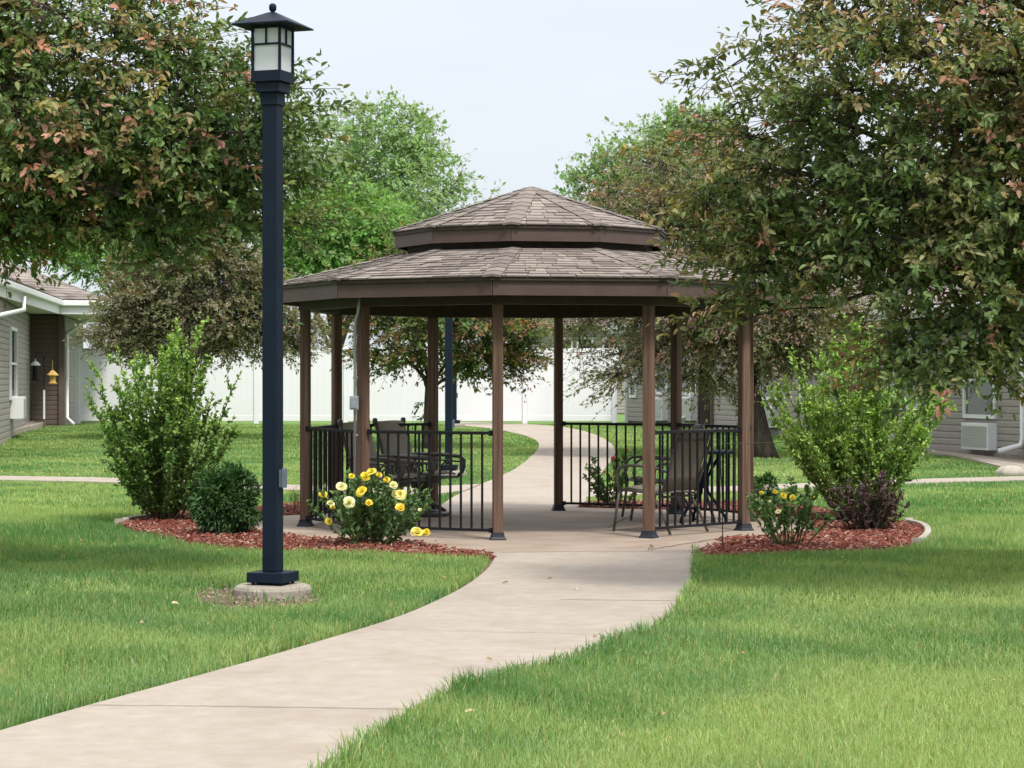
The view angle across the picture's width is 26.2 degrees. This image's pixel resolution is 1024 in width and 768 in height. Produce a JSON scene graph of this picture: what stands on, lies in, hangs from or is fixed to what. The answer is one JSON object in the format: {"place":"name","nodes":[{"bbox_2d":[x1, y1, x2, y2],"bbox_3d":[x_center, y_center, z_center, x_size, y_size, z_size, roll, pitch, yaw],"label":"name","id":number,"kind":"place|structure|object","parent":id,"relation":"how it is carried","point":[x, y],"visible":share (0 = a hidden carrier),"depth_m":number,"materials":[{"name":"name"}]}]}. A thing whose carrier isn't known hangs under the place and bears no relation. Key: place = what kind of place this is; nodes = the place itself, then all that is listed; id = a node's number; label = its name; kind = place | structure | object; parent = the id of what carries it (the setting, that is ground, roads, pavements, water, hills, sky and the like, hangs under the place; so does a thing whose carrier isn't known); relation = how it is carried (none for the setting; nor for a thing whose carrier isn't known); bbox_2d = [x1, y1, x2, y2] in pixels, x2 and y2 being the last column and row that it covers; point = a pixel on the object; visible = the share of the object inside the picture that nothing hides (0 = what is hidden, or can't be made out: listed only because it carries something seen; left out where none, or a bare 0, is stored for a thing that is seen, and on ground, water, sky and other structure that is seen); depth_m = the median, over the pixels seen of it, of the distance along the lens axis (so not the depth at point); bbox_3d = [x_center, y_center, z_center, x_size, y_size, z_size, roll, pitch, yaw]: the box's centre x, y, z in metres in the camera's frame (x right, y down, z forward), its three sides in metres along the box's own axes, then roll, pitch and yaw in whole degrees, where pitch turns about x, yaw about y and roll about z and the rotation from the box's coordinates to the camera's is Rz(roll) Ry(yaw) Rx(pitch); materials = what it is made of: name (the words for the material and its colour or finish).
{"place":"outdoors","nodes":[
{"label":"outdoors","id":0,"kind":"place"},
{"bbox_2d":[0,476,479,495],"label":"sidewalk","id":1,"kind":"structure","parent":0,"point":[444,488],"depth_m":32.17,"materials":[{"name":"concrete"}]},
{"bbox_2d":[0,550,692,767],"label":"path","id":2,"kind":"structure","parent":0,"point":[359,676],"depth_m":10.98,"materials":[{"name":"concrete"}]},
{"bbox_2d":[167,501,588,708],"bbox_3d":[0.072,1.435,18.302,2.855,0.002,17.029,0,0,4],"label":"paving joint","id":3,"kind":"object","parent":2,"relation":"on","point":[392,629],"visible":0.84,"depth_m":12.74,"materials":[{"name":"grey concrete"}]},
{"bbox_2d":[25,539,1019,714],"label":"fallen leaves","id":4,"kind":"object","parent":2,"relation":"on","point":[594,635],"visible":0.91,"depth_m":14.22,"materials":[{"name":"brown plant"}]},
{"bbox_2d":[0,414,1023,767],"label":"lawn","id":5,"kind":"structure","parent":0,"point":[620,418],"depth_m":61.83,"materials":[{"name":"plant"}]},
{"bbox_2d":[15,421,44,434],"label":"concrete slab","id":6,"kind":"structure","parent":5,"relation":"on","point":[31,425],"depth_m":54.53,"materials":[{"name":"concrete"}]},
{"bbox_2d":[35,352,52,418],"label":"shepherd hook","id":7,"kind":"object","parent":5,"relation":"on","point":[44,390],"visible":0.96,"depth_m":56.60,"materials":[{"name":"white metal"}]},
{"bbox_2d":[30,359,39,379],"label":"bird feeder","id":8,"kind":"object","parent":7,"relation":"hanging from","point":[35,364],"visible":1,"depth_m":56.55,"materials":[{"name":"black metal"}]},
{"bbox_2d":[47,360,57,383],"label":"bird feeder","id":9,"kind":"object","parent":7,"relation":"hanging from","point":[52,374],"visible":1,"depth_m":56.55,"materials":[{"name":"yellow plastic"}]},
{"bbox_2d":[1,118,103,280],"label":"broadleaf tree","id":10,"kind":"object","parent":5,"relation":"on","point":[35,259],"visible":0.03,"depth_m":83.98,"materials":[{"name":"green plant"}]},
{"bbox_2d":[0,260,129,444],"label":"house","id":11,"kind":"structure","parent":5,"relation":"on","point":[34,320],"depth_m":57.20,"materials":[{"name":"grey plastic"}]},
{"bbox_2d":[9,326,17,399],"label":"window","id":12,"kind":"structure","parent":11,"relation":"in","point":[13,332],"depth_m":50.44,"materials":[{"name":"white glass"}]},
{"bbox_2d":[69,350,69,379],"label":"window","id":13,"kind":"structure","parent":11,"relation":"in","point":[69,350],"depth_m":59.87,"materials":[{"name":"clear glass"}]},
{"bbox_2d":[114,514,146,524],"bbox_3d":[-3.955,1.437,23.055,0.166,0.130,1.209,0,0,8],"label":"edging stone","id":14,"kind":"object","parent":5,"relation":"on","point":[118,520],"visible":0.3,"depth_m":22.82,"materials":[{"name":"beige stone"}]},
{"bbox_2d":[37,207,241,340],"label":"broadleaf tree","id":15,"kind":"object","parent":5,"relation":"on","point":[76,254],"visible":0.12,"depth_m":81.24,"materials":[{"name":"green plant"}]},
{"bbox_2d":[0,0,390,324],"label":"crab apple tree","id":16,"kind":"object","parent":5,"relation":"on","point":[115,170],"visible":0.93,"depth_m":15.72,"materials":[{"name":"green plant"}]},
{"bbox_2d":[62,186,346,424],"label":"brown leaved tree","id":17,"kind":"object","parent":5,"relation":"on","point":[145,322],"visible":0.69,"depth_m":48.39,"materials":[{"name":"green plant"}]},
{"bbox_2d":[190,584,320,609],"bbox_3d":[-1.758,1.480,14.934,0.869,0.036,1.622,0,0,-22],"label":"bare soil","id":18,"kind":"structure","parent":5,"relation":"on","point":[226,598],"depth_m":14.79,"materials":[{"name":"brown soil"}]},
{"bbox_2d":[231,3,313,600],"bbox_3d":[-1.640,-0.455,15.083,0.540,4.306,0.540,0,0,20],"label":"lamp post","id":19,"kind":"object","parent":5,"relation":"on","point":[272,55],"visible":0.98,"depth_m":15.03,"materials":[{"name":"metal"}]},
{"bbox_2d":[118,501,496,560],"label":"mulch","id":20,"kind":"object","parent":5,"relation":"on","point":[185,524],"visible":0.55,"depth_m":20.02,"materials":[{"name":"red wood"}]},
{"bbox_2d":[83,316,241,520],"bbox_3d":[-3.680,0.359,23.184,1.737,2.172,1.724,0,0,0],"label":"upright shrub","id":21,"kind":"object","parent":20,"relation":"on","point":[158,471],"visible":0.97,"depth_m":22.85,"materials":[{"name":"green plant"}]},
{"bbox_2d":[184,459,261,534],"bbox_3d":[-2.753,1.090,21.072,0.791,0.756,0.778,0,0,0],"label":"round shrub","id":22,"kind":"object","parent":20,"relation":"on","point":[208,508],"visible":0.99,"depth_m":20.90,"materials":[{"name":"green plant"}]},
{"bbox_2d":[284,489,299,509],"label":"ornamental grass","id":23,"kind":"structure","parent":20,"relation":"on","point":[294,493],"depth_m":24.62,"materials":[{"name":"green plant"}]},
{"bbox_2d":[306,468,432,544],"bbox_3d":[-1.194,1.093,19.656,1.128,0.707,1.184,0,0,39],"label":"rose bush","id":24,"kind":"object","parent":20,"relation":"on","point":[378,511],"visible":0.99,"depth_m":19.59,"materials":[{"name":"green plant"}]},
{"bbox_2d":[246,168,432,347],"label":"broadleaf tree","id":25,"kind":"object","parent":5,"relation":"on","point":[309,264],"visible":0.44,"depth_m":76.97,"materials":[{"name":"green plant"}]},
{"bbox_2d":[75,347,616,423],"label":"vinyl fence","id":26,"kind":"object","parent":5,"relation":"on","point":[397,401],"visible":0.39,"depth_m":59.98,"materials":[{"name":"white plastic"}]},
{"bbox_2d":[286,85,458,254],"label":"broadleaf tree","id":27,"kind":"object","parent":5,"relation":"on","point":[392,142],"visible":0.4,"depth_m":94.03,"materials":[{"name":"green plant"}]},
{"bbox_2d":[380,132,505,347],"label":"broadleaf tree","id":28,"kind":"object","parent":5,"relation":"on","point":[433,198],"visible":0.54,"depth_m":89.64,"materials":[{"name":"green plant"}]},
{"bbox_2d":[325,220,571,448],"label":"crab apple tree","id":29,"kind":"object","parent":5,"relation":"on","point":[516,347],"visible":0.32,"depth_m":44.19,"materials":[{"name":"green plant"}]},
{"bbox_2d":[438,318,465,475],"bbox_3d":[-0.984,-0.483,34.256,0.540,4.306,0.540,0,0,4],"label":"lamp post","id":30,"kind":"object","parent":5,"relation":"on","point":[449,423],"visible":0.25,"depth_m":34.20,"materials":[{"name":"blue metal"}]},
{"bbox_2d":[444,357,464,426],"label":"lamp post","id":31,"kind":"object","parent":5,"relation":"on","point":[457,422],"visible":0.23,"depth_m":56.93,"materials":[{"name":"metal"}]},
{"bbox_2d":[452,560,492,592],"bbox_3d":[-1.127,1.467,13.083,0.586,0.008,11.679,0,0,12],"label":"soil edge","id":32,"kind":"object","parent":5,"relation":"on","point":[487,566],"visible":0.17,"depth_m":17.25,"materials":[{"name":"grey concrete"}]},
{"bbox_2d":[254,507,812,545],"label":"gazebo slab","id":33,"kind":"structure","parent":5,"relation":"on","point":[549,526],"depth_m":21.90,"materials":[{"name":"concrete"}]},
{"bbox_2d":[337,419,433,517],"bbox_3d":[-1.341,0.904,23.273,0.833,1.065,0.642,0,0,28],"label":"swivel chair","id":34,"kind":"object","parent":33,"relation":"on","point":[373,452],"visible":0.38,"depth_m":23.23,"materials":[{"name":"brown metal"}]},
{"bbox_2d":[372,417,465,516],"bbox_3d":[-1.020,0.902,24.026,0.833,1.065,0.642,0,0,31],"label":"swivel chair","id":35,"kind":"object","parent":33,"relation":"on","point":[388,425],"visible":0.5,"depth_m":24.04,"materials":[{"name":"metal"}]},
{"bbox_2d":[283,186,780,539],"bbox_3d":[0.197,-0.297,22.640,5.314,3.468,5.334,0,0,0],"label":"gazebo","id":36,"kind":"object","parent":33,"relation":"on","point":[531,252],"visible":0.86,"depth_m":21.34,"materials":[{"name":"brown wood"}]},
{"bbox_2d":[612,429,713,534],"bbox_3d":[1.488,0.941,21.419,0.816,1.009,0.638,0,0,41],"label":"patio chair","id":37,"kind":"object","parent":33,"relation":"on","point":[637,488],"visible":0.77,"depth_m":21.31,"materials":[{"name":"metal"}]},
{"bbox_2d":[621,424,704,519],"bbox_3d":[1.614,0.938,23.508,0.816,1.009,0.638,0,0,-6],"label":"patio chair","id":38,"kind":"object","parent":33,"relation":"on","point":[635,479],"visible":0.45,"depth_m":23.34,"materials":[{"name":"brown metal"}]},
{"bbox_2d":[608,516,741,549],"bbox_3d":[1.579,1.435,21.625,1.248,0.004,5.148,0,0,0],"label":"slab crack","id":39,"kind":"object","parent":33,"relation":"on","point":[674,545],"visible":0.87,"depth_m":19.93,"materials":[{"name":"grey concrete"}]},
{"bbox_2d":[672,449,731,522],"bbox_3d":[1.980,1.061,22.752,0.660,0.754,0.660,0,0,0],"label":"bistro table","id":40,"kind":"object","parent":33,"relation":"on","point":[701,482],"visible":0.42,"depth_m":22.70,"materials":[{"name":"black metal"}]},
{"bbox_2d":[418,541,720,555],"bbox_3d":[0.614,1.491,19.308,2.929,0.090,1.575,0,0,-7],"label":"slab apron","id":41,"kind":"object","parent":5,"relation":"on","point":[586,547],"visible":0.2,"depth_m":19.45,"materials":[{"name":"concrete"}]},
{"bbox_2d":[523,318,624,413],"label":"distant house","id":42,"kind":"structure","parent":5,"relation":"on","point":[621,408],"depth_m":79.98,"materials":[{"name":"beige"}]},
{"bbox_2d":[563,337,572,347],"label":"window","id":43,"kind":"structure","parent":42,"relation":"in","point":[565,337],"depth_m":79.96,"materials":[{"name":"white glass"}]},
{"bbox_2d":[577,337,592,347],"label":"window","id":44,"kind":"structure","parent":42,"relation":"in","point":[580,337],"depth_m":79.96,"materials":[{"name":"white glass"}]},
{"bbox_2d":[602,337,618,366],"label":"window","id":45,"kind":"structure","parent":42,"relation":"in","point":[611,342],"depth_m":79.96,"materials":[{"name":"white glass"}]},
{"bbox_2d":[578,499,737,510],"bbox_3d":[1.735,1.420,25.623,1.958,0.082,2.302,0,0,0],"label":"mulch","id":46,"kind":"object","parent":5,"relation":"on","point":[619,507],"visible":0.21,"depth_m":25.57,"materials":[{"name":"brown wood"}]},
{"bbox_2d":[582,449,642,506],"bbox_3d":[1.220,1.077,25.793,0.797,0.724,0.888,0,0,0],"label":"rose bush","id":47,"kind":"object","parent":46,"relation":"on","point":[621,482],"visible":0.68,"depth_m":25.65,"materials":[{"name":"green plant"}]},
{"bbox_2d":[552,91,780,254],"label":"broadleaf tree","id":48,"kind":"object","parent":5,"relation":"on","point":[670,114],"visible":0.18,"depth_m":94.12,"materials":[{"name":"green plant"}]},
{"bbox_2d":[528,121,918,458],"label":"brown leaved tree","id":49,"kind":"object","parent":5,"relation":"on","point":[773,338],"visible":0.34,"depth_m":40.56,"materials":[{"name":"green plant"}]},
{"bbox_2d":[691,500,931,556],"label":"mulch","id":50,"kind":"object","parent":5,"relation":"on","point":[827,533],"visible":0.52,"depth_m":20.04,"materials":[{"name":"red wood"}]},
{"bbox_2d":[717,439,793,552],"bbox_3d":[2.106,1.008,19.003,0.675,1.069,0.012,0,0,-4],"label":"garden stake","id":51,"kind":"object","parent":50,"relation":"on","point":[721,478],"visible":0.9,"depth_m":18.98,"materials":[{"name":"black metal"}]},
{"bbox_2d":[754,471,781,510],"bbox_3d":[2.781,1.200,24.500,0.463,0.488,0.458,0,0,-34],"label":"round shrub","id":52,"kind":"object","parent":50,"relation":"on","point":[766,477],"visible":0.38,"depth_m":24.42,"materials":[{"name":"green plant"}]},
{"bbox_2d":[745,476,845,546],"bbox_3d":[2.361,1.131,19.447,0.764,0.633,1.000,0,0,-37],"label":"rose bush","id":53,"kind":"object","parent":50,"relation":"on","point":[784,513],"visible":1,"depth_m":19.45,"materials":[{"name":"green plant"}]},
{"bbox_2d":[757,307,956,518],"bbox_3d":[3.631,0.307,23.097,2.097,2.274,1.856,0,0,0],"label":"upright shrub","id":54,"kind":"object","parent":50,"relation":"on","point":[849,451],"visible":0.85,"depth_m":22.79,"materials":[{"name":"green plant"}]},
{"bbox_2d":[825,469,909,530],"bbox_3d":[3.455,1.143,21.491,0.830,0.628,0.768,0,0,0],"label":"purple shrub","id":55,"kind":"object","parent":50,"relation":"on","point":[882,514],"visible":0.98,"depth_m":21.42,"materials":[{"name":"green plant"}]},
{"bbox_2d":[604,261,1023,459],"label":"house","id":56,"kind":"structure","parent":5,"relation":"on","point":[968,428],"depth_m":42.95,"materials":[{"name":"plastic"}]},
{"bbox_2d":[629,376,636,397],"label":"window","id":57,"kind":"structure","parent":56,"relation":"in","point":[634,395],"depth_m":61.34,"materials":[{"name":"white glass"}]},
{"bbox_2d":[655,359,668,394],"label":"window","id":58,"kind":"structure","parent":56,"relation":"in","point":[665,387],"depth_m":58.96,"materials":[{"name":"white glass"}]},
{"bbox_2d":[682,352,698,395],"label":"window","id":59,"kind":"structure","parent":56,"relation":"in","point":[683,384],"depth_m":57.01,"materials":[{"name":"white glass"}]},
{"bbox_2d":[758,367,779,399],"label":"window","id":60,"kind":"structure","parent":56,"relation":"in","point":[761,387],"depth_m":51.60,"materials":[{"name":"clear glass"}]},
{"bbox_2d":[799,336,845,408],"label":"window","id":61,"kind":"structure","parent":56,"relation":"in","point":[813,382],"depth_m":48.89,"materials":[{"name":"white glass"}]},
{"bbox_2d":[871,325,920,409],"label":"window","id":62,"kind":"structure","parent":56,"relation":"in","point":[909,339],"depth_m":44.58,"materials":[{"name":"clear glass"}]},
{"bbox_2d":[962,342,996,418],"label":"window","id":63,"kind":"structure","parent":56,"relation":"in","point":[975,408],"depth_m":41.43,"materials":[{"name":"clear glass"}]},
{"bbox_2d":[618,0,1023,427],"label":"crab apple tree","id":64,"kind":"object","parent":5,"relation":"on","point":[967,237],"visible":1,"depth_m":14.60,"materials":[{"name":"green plant"}]},
{"bbox_2d":[803,438,1023,469],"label":"paved strip","id":65,"kind":"object","parent":5,"relation":"on","point":[994,461],"visible":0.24,"depth_m":39.61,"materials":[{"name":"concrete"}]},
{"bbox_2d":[810,137,1017,265],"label":"broadleaf tree","id":66,"kind":"object","parent":5,"relation":"on","point":[926,173],"depth_m":84.76,"materials":[{"name":"green plant"}]},
{"bbox_2d":[904,518,930,545],"bbox_3d":[3.919,1.439,21.147,0.229,0.130,2.921,0,0,9],"label":"edging stone","id":67,"kind":"object","parent":5,"relation":"on","point":[926,528],"visible":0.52,"depth_m":21.01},
{"bbox_2d":[996,465,1023,476],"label":"stone","id":68,"kind":"object","parent":5,"relation":"on","point":[1011,470],"visible":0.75,"depth_m":34.10,"materials":[{"name":"beige stone"}]},
{"bbox_2d":[3,0,1023,347],"label":"sky","id":69,"kind":"structure","parent":0,"point":[521,83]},
{"bbox_2d":[441,422,614,507],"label":"garden path","id":70,"kind":"structure","parent":0,"point":[529,482],"depth_m":34.95,"materials":[{"name":"concrete"}]},
{"bbox_2d":[586,476,1023,497],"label":"sidewalk","id":71,"kind":"structure","parent":0,"point":[959,480],"depth_m":32.00,"materials":[{"name":"concrete"}]}
]}

